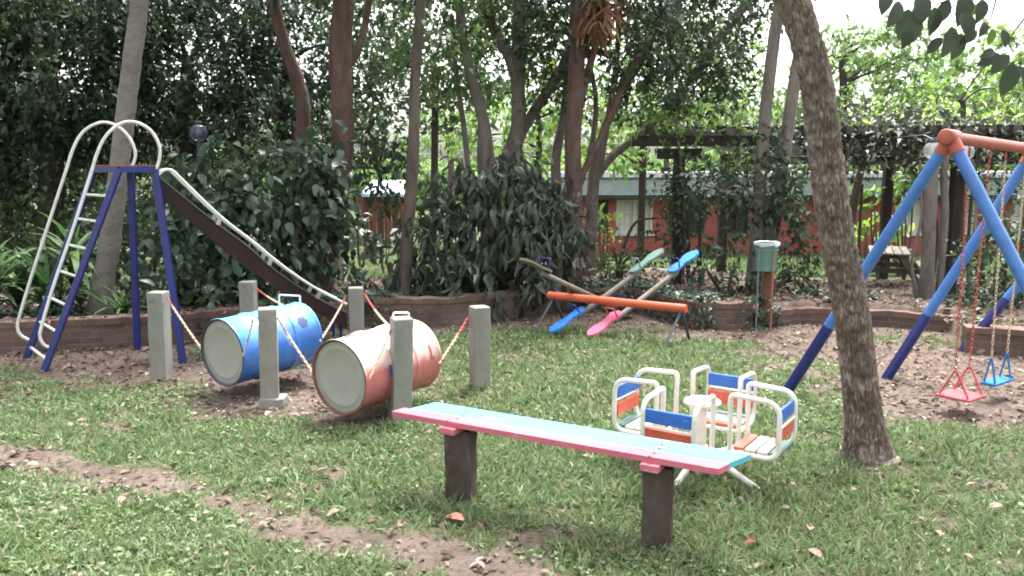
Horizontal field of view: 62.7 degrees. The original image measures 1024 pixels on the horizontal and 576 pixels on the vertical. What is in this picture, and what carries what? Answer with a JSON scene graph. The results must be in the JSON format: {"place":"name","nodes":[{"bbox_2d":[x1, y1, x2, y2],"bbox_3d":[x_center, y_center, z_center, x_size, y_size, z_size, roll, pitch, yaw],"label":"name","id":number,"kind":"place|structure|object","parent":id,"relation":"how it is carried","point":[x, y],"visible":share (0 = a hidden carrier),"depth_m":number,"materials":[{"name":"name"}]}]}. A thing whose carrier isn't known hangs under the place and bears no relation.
{"place":"outdoors","nodes":[
{"label":"outdoors","id":0,"kind":"place"},
{"bbox_2d":[9,242,450,287],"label":"shaded grass","id":1,"kind":"structure","parent":0,"point":[373,270],"depth_m":23.36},
{"bbox_2d":[357,180,404,245],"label":"shed","id":2,"kind":"structure","parent":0,"point":[384,228],"depth_m":33.95,"materials":[{"name":"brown wood"}]},
{"bbox_2d":[0,206,1023,575],"bbox_3d":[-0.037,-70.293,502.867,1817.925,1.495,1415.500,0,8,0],"label":"ground","id":3,"kind":"structure","parent":0,"point":[460,562],"depth_m":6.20,"materials":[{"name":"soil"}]},
{"bbox_2d":[0,254,64,314],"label":"strap leaved plant","id":4,"kind":"object","parent":3,"relation":"on","point":[17,298],"visible":0.58,"depth_m":9.85,"materials":[{"name":"green plant"}]},
{"bbox_2d":[0,238,67,307],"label":"strap leaved plant","id":5,"kind":"object","parent":3,"relation":"on","point":[7,294],"visible":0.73,"depth_m":9.79,"materials":[{"name":"green plant"}]},
{"bbox_2d":[0,236,112,313],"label":"strap leaved plant","id":6,"kind":"object","parent":3,"relation":"on","point":[41,280],"visible":0.51,"depth_m":9.74,"materials":[{"name":"green plant"}]},
{"bbox_2d":[0,211,128,310],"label":"strap leaved plant","id":7,"kind":"object","parent":3,"relation":"on","point":[74,260],"visible":0.47,"depth_m":10.02,"materials":[{"name":"green plant"}]},
{"bbox_2d":[2,168,149,271],"bbox_3d":[-14.428,-2.069,26.432,6.633,3.868,5.711,0,8,0],"label":"bush","id":8,"kind":"object","parent":3,"relation":"on","point":[27,225],"visible":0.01,"depth_m":26.14,"materials":[{"name":"green plant"}]},
{"bbox_2d":[0,0,175,301],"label":"tree","id":9,"kind":"object","parent":3,"relation":"on","point":[29,39],"visible":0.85,"depth_m":11.84,"materials":[{"name":"green plant"}]},
{"bbox_2d":[0,147,212,288],"bbox_3d":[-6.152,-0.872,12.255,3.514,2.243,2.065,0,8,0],"label":"bush","id":10,"kind":"object","parent":3,"relation":"on","point":[60,209],"visible":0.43,"depth_m":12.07,"materials":[{"name":"green plant"}]},
{"bbox_2d":[86,0,148,314],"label":"tree","id":11,"kind":"object","parent":3,"relation":"on","point":[108,251],"visible":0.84,"depth_m":9.70,"materials":[{"name":"grey plant"}]},
{"bbox_2d":[91,284,146,316],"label":"strap leaved plant","id":12,"kind":"object","parent":3,"relation":"on","point":[121,304],"visible":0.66,"depth_m":9.69,"materials":[{"name":"green plant"}]},
{"bbox_2d":[15,213,257,334],"bbox_3d":[-4.342,-0.054,10.293,3.088,1.737,1.617,0,8,0],"label":"bush","id":13,"kind":"object","parent":3,"relation":"on","point":[152,283],"visible":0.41,"depth_m":10.24,"materials":[{"name":"green plant"}]},
{"bbox_2d":[146,291,172,380],"bbox_3d":[-3.317,0.549,7.931,0.162,1.040,0.155,1,8,4],"label":"concrete post","id":14,"kind":"object","parent":3,"relation":"on","point":[160,336],"visible":0.84,"depth_m":7.86,"materials":[{"name":"concrete"}]},
{"bbox_2d":[78,157,258,268],"bbox_3d":[-10.106,-1.978,24.096,5.366,3.609,5.682,0,8,0],"label":"bush","id":15,"kind":"object","parent":3,"relation":"on","point":[212,191],"visible":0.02,"depth_m":24.47,"materials":[{"name":"green plant"}]},
{"bbox_2d":[0,299,348,352],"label":"brick wall","id":16,"kind":"structure","parent":3,"relation":"on","point":[93,331],"depth_m":9.28,"materials":[{"name":"brick"}]},
{"bbox_2d":[16,120,346,371],"bbox_3d":[-3.469,-0.485,8.848,3.391,2.524,0.959,-3,9,-19],"label":"slide","id":17,"kind":"object","parent":3,"relation":"on","point":[240,251],"visible":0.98,"depth_m":8.76,"materials":[{"name":"metal"}]},
{"bbox_2d":[32,0,331,285],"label":"tree","id":18,"kind":"object","parent":3,"relation":"on","point":[186,91],"visible":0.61,"depth_m":12.72,"materials":[{"name":"green plant"}]},
{"bbox_2d":[189,121,207,284],"bbox_3d":[-4.188,-1.003,11.374,0.241,2.478,0.241,0,8,0],"label":"globe lamp","id":19,"kind":"object","parent":3,"relation":"on","point":[198,133],"visible":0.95,"depth_m":11.15,"materials":[{"name":"grey glass"}]},
{"bbox_2d":[163,102,289,191],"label":"tree","id":20,"kind":"object","parent":3,"relation":"on","point":[273,125],"visible":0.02,"depth_m":45.41,"materials":[{"name":"green plant"}]},
{"bbox_2d":[238,280,257,312],"bbox_3d":[-2.792,0.422,8.948,0.154,1.000,0.155,0,8,0],"label":"concrete post","id":21,"kind":"object","parent":3,"relation":"on","point":[248,296],"visible":0.42,"depth_m":8.83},
{"bbox_2d":[167,287,346,386],"bbox_3d":[-2.391,0.381,8.059,1.413,0.714,1.931,3,9,23],"label":"steel drum","id":22,"kind":"object","parent":21,"relation":"attached to","point":[229,347],"visible":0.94,"depth_m":7.36,"materials":[{"name":"metal"}]},
{"bbox_2d":[125,120,374,306],"bbox_3d":[-3.314,-0.741,10.927,3.081,2.854,2.031,0,8,0],"label":"bush","id":23,"kind":"object","parent":3,"relation":"on","point":[310,170],"visible":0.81,"depth_m":10.60,"materials":[{"name":"green plant"}]},
{"bbox_2d":[258,306,288,408],"bbox_3d":[-2.014,0.680,7.027,0.223,1.040,0.189,0,8,0],"label":"concrete post","id":24,"kind":"object","parent":3,"relation":"on","point":[270,395],"visible":0.79,"depth_m":6.95,"materials":[{"name":"concrete"}]},
{"bbox_2d":[201,153,353,266],"bbox_3d":[-7.732,-2.385,27.547,5.824,4.260,6.189,0,8,0],"label":"bush","id":25,"kind":"object","parent":3,"relation":"on","point":[269,233],"visible":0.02,"depth_m":27.00,"materials":[{"name":"green plant"}]},
{"bbox_2d":[154,0,408,268],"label":"tree","id":26,"kind":"object","parent":3,"relation":"on","point":[324,85],"visible":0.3,"depth_m":13.98,"materials":[{"name":"green plant"}]},
{"bbox_2d":[256,0,310,280],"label":"tree","id":27,"kind":"object","parent":3,"relation":"on","point":[300,92],"visible":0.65,"depth_m":12.21,"materials":[{"name":"brown plant"}]},
{"bbox_2d":[245,84,389,177],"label":"tree","id":28,"kind":"object","parent":3,"relation":"on","point":[312,125],"visible":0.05,"depth_m":40.12,"materials":[{"name":"green plant"}]},
{"bbox_2d":[335,249,345,284],"bbox_3d":[-3.153,-0.438,15.598,0.414,0.880,0.300,0,8,0],"label":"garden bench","id":29,"kind":"object","parent":3,"relation":"on","point":[341,260],"visible":0.03,"depth_m":15.49,"materials":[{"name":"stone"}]},
{"bbox_2d":[334,261,354,286],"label":"garden plant","id":30,"kind":"object","parent":3,"relation":"on","point":[344,270],"visible":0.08,"depth_m":12.59,"materials":[{"name":"green plant"}]},
{"bbox_2d":[290,0,407,283],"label":"tree","id":31,"kind":"object","parent":3,"relation":"on","point":[364,53],"visible":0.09,"depth_m":14.97,"materials":[{"name":"green plant"}]},
{"bbox_2d":[348,286,363,334],"bbox_3d":[-1.632,0.464,8.839,0.154,0.950,0.155,-2,8,-12],"label":"concrete post","id":32,"kind":"object","parent":3,"relation":"on","point":[356,306],"visible":0.52,"depth_m":8.73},
{"bbox_2d":[344,204,383,267],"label":"garden plant","id":33,"kind":"object","parent":3,"relation":"on","point":[374,242],"visible":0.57,"depth_m":24.05,"materials":[{"name":"green plant"}]},
{"bbox_2d":[273,0,458,293],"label":"tree","id":34,"kind":"object","parent":3,"relation":"on","point":[343,57],"visible":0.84,"depth_m":11.51,"materials":[{"name":"green plant"}]},
{"bbox_2d":[360,227,401,264],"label":"garden plant","id":35,"kind":"object","parent":3,"relation":"on","point":[379,253],"visible":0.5,"depth_m":24.93,"materials":[{"name":"green plant"}]},
{"bbox_2d":[328,106,444,220],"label":"tree","id":36,"kind":"object","parent":3,"relation":"on","point":[421,163],"visible":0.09,"depth_m":48.90,"materials":[{"name":"green plant"}]},
{"bbox_2d":[389,316,413,423],"bbox_3d":[-0.874,0.744,6.585,0.185,1.040,0.168,-3,9,-21],"label":"concrete post","id":37,"kind":"object","parent":3,"relation":"on","point":[401,346],"visible":0.72,"depth_m":6.50,"materials":[{"name":"concrete"}]},
{"bbox_2d":[277,294,468,414],"bbox_3d":[-1.116,0.483,7.498,1.387,0.713,2.378,2,8,12],"label":"steel drum","id":38,"kind":"object","parent":37,"relation":"hanging from","point":[352,373],"visible":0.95,"depth_m":6.53,"materials":[{"name":"metal"}]},
{"bbox_2d":[377,0,504,295],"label":"tree","id":39,"kind":"object","parent":3,"relation":"on","point":[418,38],"visible":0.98,"depth_m":10.83,"materials":[{"name":"brown plant"}]},
{"bbox_2d":[380,96,510,214],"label":"tree","id":40,"kind":"object","parent":3,"relation":"on","point":[426,141],"visible":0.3,"depth_m":45.37,"materials":[{"name":"green plant"}]},
{"bbox_2d":[352,0,539,253],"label":"tree","id":41,"kind":"object","parent":3,"relation":"on","point":[435,127],"visible":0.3,"depth_m":18.69,"materials":[{"name":"green plant"}]},
{"bbox_2d":[374,286,552,326],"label":"brick wall","id":42,"kind":"structure","parent":3,"relation":"on","point":[432,311],"depth_m":10.61,"materials":[{"name":"brick"}]},
{"bbox_2d":[341,141,597,324],"bbox_3d":[-0.578,-0.740,11.534,3.601,2.541,2.386,0,8,0],"label":"bush","id":43,"kind":"object","parent":3,"relation":"on","point":[467,262],"visible":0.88,"depth_m":11.22,"materials":[{"name":"green plant"}]},
{"bbox_2d":[469,305,490,388],"bbox_3d":[-0.292,0.637,7.621,0.154,0.955,0.155,-4,9,-24],"label":"concrete post","id":44,"kind":"object","parent":3,"relation":"on","point":[479,350],"visible":0.8,"depth_m":7.54,"materials":[{"name":"concrete"}]},
{"bbox_2d":[0,276,982,330],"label":"creeping plants","id":45,"kind":"object","parent":3,"relation":"on","point":[695,296],"visible":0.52,"depth_m":10.59,"materials":[{"name":"green plant"}]},
{"bbox_2d":[361,0,627,278],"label":"tree","id":46,"kind":"object","parent":3,"relation":"on","point":[486,18],"visible":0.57,"depth_m":12.91,"materials":[{"name":"green plant"}]},
{"bbox_2d":[3,120,1014,209],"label":"distant wood","id":47,"kind":"object","parent":3,"relation":"on","point":[426,186],"visible":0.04,"depth_m":63.30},
{"bbox_2d":[0,310,1023,575],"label":"grass","id":48,"kind":"structure","parent":3,"relation":"on","point":[604,484],"depth_m":5.29,"materials":[{"name":"plant"}]},
{"bbox_2d":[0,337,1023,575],"bbox_3d":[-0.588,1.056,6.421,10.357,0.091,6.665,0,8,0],"label":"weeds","id":49,"kind":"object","parent":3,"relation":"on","point":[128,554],"visible":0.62,"depth_m":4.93,"materials":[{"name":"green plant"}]},
{"bbox_2d":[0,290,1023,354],"bbox_3d":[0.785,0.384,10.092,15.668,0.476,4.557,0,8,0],"label":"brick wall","id":50,"kind":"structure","parent":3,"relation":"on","point":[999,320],"depth_m":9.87,"materials":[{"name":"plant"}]},
{"bbox_2d":[470,85,591,192],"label":"tree","id":51,"kind":"object","parent":3,"relation":"on","point":[545,140],"visible":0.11,"depth_m":54.12,"materials":[{"name":"green plant"}]},
{"bbox_2d":[438,6,635,187],"bbox_3d":[0.741,-4.110,21.656,5.273,7.241,4.463,0,8,0],"label":"tree","id":52,"kind":"object","parent":3,"relation":"on","point":[538,140],"visible":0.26,"depth_m":21.62,"materials":[{"name":"green plant"}]},
{"bbox_2d":[392,402,750,549],"bbox_3d":[0.245,1.139,4.765,2.096,0.680,0.330,5,9,29],"label":"bench","id":53,"kind":"object","parent":3,"relation":"on","point":[461,427],"visible":0.85,"depth_m":4.60,"materials":[{"name":"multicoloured wood"}]},
{"bbox_2d":[509,92,661,170],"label":"tree","id":54,"kind":"object","parent":3,"relation":"on","point":[609,145],"visible":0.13,"depth_m":46.61,"materials":[{"name":"green plant"}]},
{"bbox_2d":[583,229,611,268],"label":"garden plant","id":55,"kind":"object","parent":3,"relation":"on","point":[610,237],"visible":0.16,"depth_m":19.77,"materials":[{"name":"green plant"}]},
{"bbox_2d":[492,0,706,285],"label":"tree","id":56,"kind":"object","parent":3,"relation":"on","point":[574,87],"visible":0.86,"depth_m":12.22,"materials":[{"name":"green plant"}]},
{"bbox_2d":[566,0,633,56],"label":"dry frond clump","id":57,"kind":"object","parent":56,"relation":"attached to","point":[591,24],"visible":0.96,"depth_m":11.78,"materials":[{"name":"plant"}]},
{"bbox_2d":[583,203,622,270],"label":"garden plant","id":58,"kind":"object","parent":3,"relation":"on","point":[602,216],"visible":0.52,"depth_m":19.05,"materials":[{"name":"green plant"}]},
{"bbox_2d":[534,291,690,347],"bbox_3d":[1.205,0.373,9.946,1.806,0.523,0.873,5,10,33],"label":"seesaw stand","id":59,"kind":"object","parent":3,"relation":"on","point":[681,309],"visible":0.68,"depth_m":9.83,"materials":[{"name":"metal"}]},
{"bbox_2d":[519,257,635,312],"bbox_3d":[0.869,-0.006,10.382,0.190,0.927,2.298,7,11,42],"label":"seesaw","id":60,"kind":"object","parent":59,"relation":"on","point":[545,272],"visible":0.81,"depth_m":9.92},
{"bbox_2d":[549,248,663,332],"bbox_3d":[1.167,0.021,10.235,1.599,0.956,0.190,-4,9,-24],"label":"seesaw","id":61,"kind":"object","parent":59,"relation":"on","point":[581,311],"visible":1,"depth_m":10.24},
{"bbox_2d":[587,250,698,336],"bbox_3d":[1.614,0.043,10.178,1.800,0.914,0.190,-6,10,-35],"label":"seesaw","id":62,"kind":"object","parent":59,"relation":"on","point":[616,316],"visible":1,"depth_m":10.18},
{"bbox_2d":[577,232,689,283],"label":"bush","id":63,"kind":"object","parent":3,"relation":"on","point":[610,275],"visible":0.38,"depth_m":12.21,"materials":[{"name":"green plant"}]},
{"bbox_2d":[587,189,681,283],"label":"bush","id":64,"kind":"object","parent":3,"relation":"on","point":[616,256],"visible":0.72,"depth_m":12.68,"materials":[{"name":"green plant"}]},
{"bbox_2d":[562,285,752,329],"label":"brick wall","id":65,"kind":"structure","parent":3,"relation":"on","point":[725,314],"depth_m":10.44,"materials":[{"name":"brick"}]},
{"bbox_2d":[621,85,725,171],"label":"tree","id":66,"kind":"object","parent":3,"relation":"on","point":[666,163],"visible":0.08,"depth_m":51.29,"materials":[{"name":"green plant"}]},
{"bbox_2d":[581,0,785,270],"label":"tree","id":67,"kind":"object","parent":3,"relation":"on","point":[641,163],"visible":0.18,"depth_m":19.61,"materials":[{"name":"green plant"}]},
{"bbox_2d":[551,0,816,275],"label":"tree","id":68,"kind":"object","parent":3,"relation":"on","point":[601,164],"visible":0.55,"depth_m":13.49,"materials":[{"name":"green plant"}]},
{"bbox_2d":[633,148,735,284],"bbox_3d":[2.633,-1.028,12.798,1.560,2.181,1.196,2,9,16],"label":"bush","id":69,"kind":"object","parent":3,"relation":"on","point":[699,229],"visible":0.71,"depth_m":12.71,"materials":[{"name":"green plant"}]},
{"bbox_2d":[612,365,797,488],"bbox_3d":[1.233,0.961,5.474,1.042,0.730,1.042,-2,8,-11],"label":"roundabout","id":70,"kind":"object","parent":3,"relation":"on","point":[648,422],"visible":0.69,"depth_m":5.35,"materials":[{"name":"metal"}]},
{"bbox_2d":[684,83,798,170],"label":"tree","id":71,"kind":"object","parent":3,"relation":"on","point":[729,109],"visible":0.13,"depth_m":54.69,"materials":[{"name":"green plant"}]},
{"bbox_2d":[660,224,827,296],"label":"bush","id":72,"kind":"object","parent":3,"relation":"on","point":[733,272],"visible":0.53,"depth_m":11.50,"materials":[{"name":"green plant"}]},
{"bbox_2d":[674,4,825,291],"bbox_3d":[3.464,-2.201,11.761,2.346,5.246,1.734,0,8,0],"label":"tree","id":73,"kind":"object","parent":3,"relation":"on","point":[765,221],"visible":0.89,"depth_m":11.74,"materials":[{"name":"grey plant"}]},
{"bbox_2d":[758,272,773,326],"bbox_3d":[3.171,0.098,10.516,0.188,1.013,0.178,0,8,0],"label":"wooden stake","id":74,"kind":"object","parent":3,"relation":"on","point":[766,287],"visible":0.45,"depth_m":10.45,"materials":[{"name":"brown wood"}]},
{"bbox_2d":[754,240,779,330],"bbox_3d":[3.127,0.008,10.380,0.312,1.170,0.310,0,8,0],"label":"litter bin","id":75,"kind":"object","parent":3,"relation":"on","point":[766,254],"visible":0.94,"depth_m":10.22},
{"bbox_2d":[546,171,1023,255],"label":"brick building","id":76,"kind":"structure","parent":3,"relation":"on","point":[620,195],"depth_m":30.01,"materials":[{"name":"red brick"}]},
{"bbox_2d":[597,200,608,233],"bbox_3d":[3.178,-2.544,29.995,0.515,1.196,0.100,0,8,0],"label":"window","id":77,"kind":"structure","parent":76,"relation":"in","point":[605,209],"depth_m":29.98,"materials":[{"name":"glass"}]},
{"bbox_2d":[616,200,652,233],"bbox_3d":[4.366,-2.544,29.995,1.288,1.196,0.100,0,8,0],"label":"window","id":78,"kind":"structure","parent":76,"relation":"in","point":[629,208],"depth_m":30.02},
{"bbox_2d":[668,200,703,233],"bbox_3d":[6.228,-2.544,29.995,1.288,1.196,0.100,0,8,0],"label":"window","id":79,"kind":"structure","parent":76,"relation":"in","point":[692,229],"depth_m":30.03,"materials":[{"name":"grey glass"}]},
{"bbox_2d":[728,200,748,233],"bbox_3d":[8.017,-2.544,29.995,0.859,1.196,0.100,0,8,0],"label":"window","id":80,"kind":"structure","parent":76,"relation":"in","point":[733,223],"depth_m":30.03,"materials":[{"name":"grey glass"}]},
{"bbox_2d":[900,200,920,233],"bbox_3d":[14.345,-2.544,29.995,1.088,1.196,0.100,0,8,0],"label":"window","id":81,"kind":"structure","parent":76,"relation":"in","point":[916,208],"depth_m":30.03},
{"bbox_2d":[965,200,974,233],"bbox_3d":[15.977,-2.544,29.995,1.031,1.196,0.100,0,8,0],"label":"window","id":82,"kind":"structure","parent":76,"relation":"in","point":[973,206],"depth_m":30.00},
{"bbox_2d":[1010,200,1023,233],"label":"window","id":83,"kind":"structure","parent":76,"relation":"in","point":[1016,213],"depth_m":30.01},
{"bbox_2d":[632,125,1023,298],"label":"pergola","id":84,"kind":"object","parent":3,"relation":"on","point":[956,190],"visible":0.45,"depth_m":12.81,"materials":[{"name":"brown wood"}]},
{"bbox_2d":[612,86,758,283],"bbox_3d":[2.670,-1.496,12.874,2.373,3.060,1.745,0,8,0],"label":"vine","id":85,"kind":"object","parent":84,"relation":"hanging from","point":[665,130],"visible":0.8,"depth_m":12.56,"materials":[{"name":"green plant"}]},
{"bbox_2d":[729,82,1023,278],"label":"vine","id":86,"kind":"object","parent":84,"relation":"on","point":[855,150],"visible":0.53,"depth_m":12.60,"materials":[{"name":"leaf"},{"name":"brown bark"}]},
{"bbox_2d":[888,134,936,153],"bbox_3d":[5.527,-1.964,11.736,0.217,0.324,1.608,0,8,0],"label":"globe lamp","id":87,"kind":"object","parent":84,"relation":"attached to","point":[932,141],"visible":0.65,"depth_m":11.06,"materials":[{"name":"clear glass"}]},
{"bbox_2d":[837,90,1023,288],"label":"vine","id":88,"kind":"object","parent":84,"relation":"on","point":[992,112],"visible":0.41,"depth_m":13.64,"materials":[{"name":"green plant"}]},
{"bbox_2d":[772,0,903,465],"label":"tree","id":89,"kind":"object","parent":3,"relation":"on","point":[866,436],"visible":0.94,"depth_m":5.55,"materials":[{"name":"brown plant"}]},
{"bbox_2d":[753,306,952,331],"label":"brick wall","id":90,"kind":"structure","parent":3,"relation":"on","point":[880,317],"depth_m":10.58,"materials":[{"name":"brick"}]},
{"bbox_2d":[850,165,863,255],"bbox_3d":[7.117,-1.276,17.498,0.385,2.603,0.223,0,8,0],"label":"tree","id":91,"kind":"object","parent":3,"relation":"on","point":[858,190],"visible":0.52,"depth_m":17.37,"materials":[{"name":"brown plant"}]},
{"bbox_2d":[854,212,891,277],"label":"garden plant","id":92,"kind":"object","parent":3,"relation":"on","point":[867,229],"visible":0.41,"depth_m":20.51,"materials":[{"name":"green plant"}]},
{"bbox_2d":[848,166,911,275],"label":"garden plant","id":93,"kind":"object","parent":3,"relation":"on","point":[896,191],"visible":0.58,"depth_m":18.96,"materials":[{"name":"green plant"}]},
{"bbox_2d":[752,7,1023,169],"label":"tree","id":94,"kind":"object","parent":3,"relation":"on","point":[847,77],"visible":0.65,"depth_m":26.05,"materials":[{"name":"green plant"}]},
{"bbox_2d":[861,245,920,286],"bbox_3d":[7.742,-0.405,17.321,1.596,0.781,1.710,3,9,22],"label":"picnic table","id":95,"kind":"object","parent":3,"relation":"on","point":[902,254],"visible":0.51,"depth_m":16.80,"materials":[{"name":"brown wood"}]},
{"bbox_2d":[877,216,914,276],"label":"garden plant","id":96,"kind":"object","parent":3,"relation":"on","point":[894,239],"visible":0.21,"depth_m":21.24,"materials":[{"name":"green plant"}]},
{"bbox_2d":[784,129,1023,391],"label":"swing set","id":97,"kind":"object","parent":3,"relation":"on","point":[952,143],"visible":0.89,"depth_m":6.76,"materials":[{"name":"metal"}]},
{"bbox_2d":[935,147,990,402],"bbox_3d":[3.682,-0.108,6.752,0.382,2.022,0.270,-6,10,-37],"label":"swing","id":98,"kind":"object","parent":97,"relation":"hanging from","point":[963,395],"visible":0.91,"depth_m":6.80,"materials":[{"name":"metal"}]},
{"bbox_2d":[980,152,1023,386],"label":"swing","id":99,"kind":"object","parent":97,"relation":"hanging from","point":[996,381],"visible":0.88,"depth_m":7.19,"materials":[{"name":"metal"}]},
{"bbox_2d":[893,165,922,279],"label":"garden plant","id":100,"kind":"object","parent":3,"relation":"on","point":[904,185],"visible":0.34,"depth_m":19.30,"materials":[{"name":"green plant"}]},
{"bbox_2d":[838,18,1023,271],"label":"tree","id":101,"kind":"object","parent":3,"relation":"on","point":[978,97],"visible":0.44,"depth_m":21.52,"materials":[{"name":"green plant"}]},
{"bbox_2d":[910,142,977,299],"bbox_3d":[6.208,-0.827,12.005,0.955,2.497,0.292,0,8,0],"label":"tree","id":102,"kind":"object","parent":3,"relation":"on","point":[928,215],"visible":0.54,"depth_m":11.96,"materials":[{"name":"grey plant"}]},
{"bbox_2d":[878,0,1023,96],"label":"tree","id":103,"kind":"object","parent":3,"relation":"on","point":[908,26],"visible":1,"depth_m":4.80,"materials":[{"name":"green plant"}]},
{"bbox_2d":[892,46,1019,168],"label":"tree","id":104,"kind":"object","parent":3,"relation":"on","point":[945,69],"visible":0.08,"depth_m":47.98,"materials":[{"name":"green plant"}]},
{"bbox_2d":[922,187,1023,323],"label":"bush","id":105,"kind":"object","parent":3,"relation":"on","point":[1006,282],"visible":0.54,"depth_m":10.60,"materials":[{"name":"green plant"}]},
{"bbox_2d":[939,154,1023,300],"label":"bush","id":106,"kind":"object","parent":3,"relation":"on","point":[995,197],"visible":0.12,"depth_m":13.63,"materials":[{"name":"green plant"}]},
{"bbox_2d":[961,324,1023,355],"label":"brick wall","id":107,"kind":"structure","parent":3,"relation":"on","point":[982,339],"depth_m":9.01,"materials":[{"name":"brick"}]},
{"bbox_2d":[970,50,1023,169],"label":"tree","id":108,"kind":"object","parent":3,"relation":"on","point":[1020,100],"visible":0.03,"depth_m":52.97,"materials":[{"name":"green plant"}]},
{"bbox_2d":[2,0,1023,165],"label":"sky","id":109,"kind":"structure","parent":0,"point":[867,12],"materials":[{"name":"white"}]},
{"bbox_2d":[545,252,1012,277],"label":"lawn grass","id":110,"kind":"structure","parent":0,"point":[744,259],"depth_m":26.32,"materials":[{"name":"green plant"}]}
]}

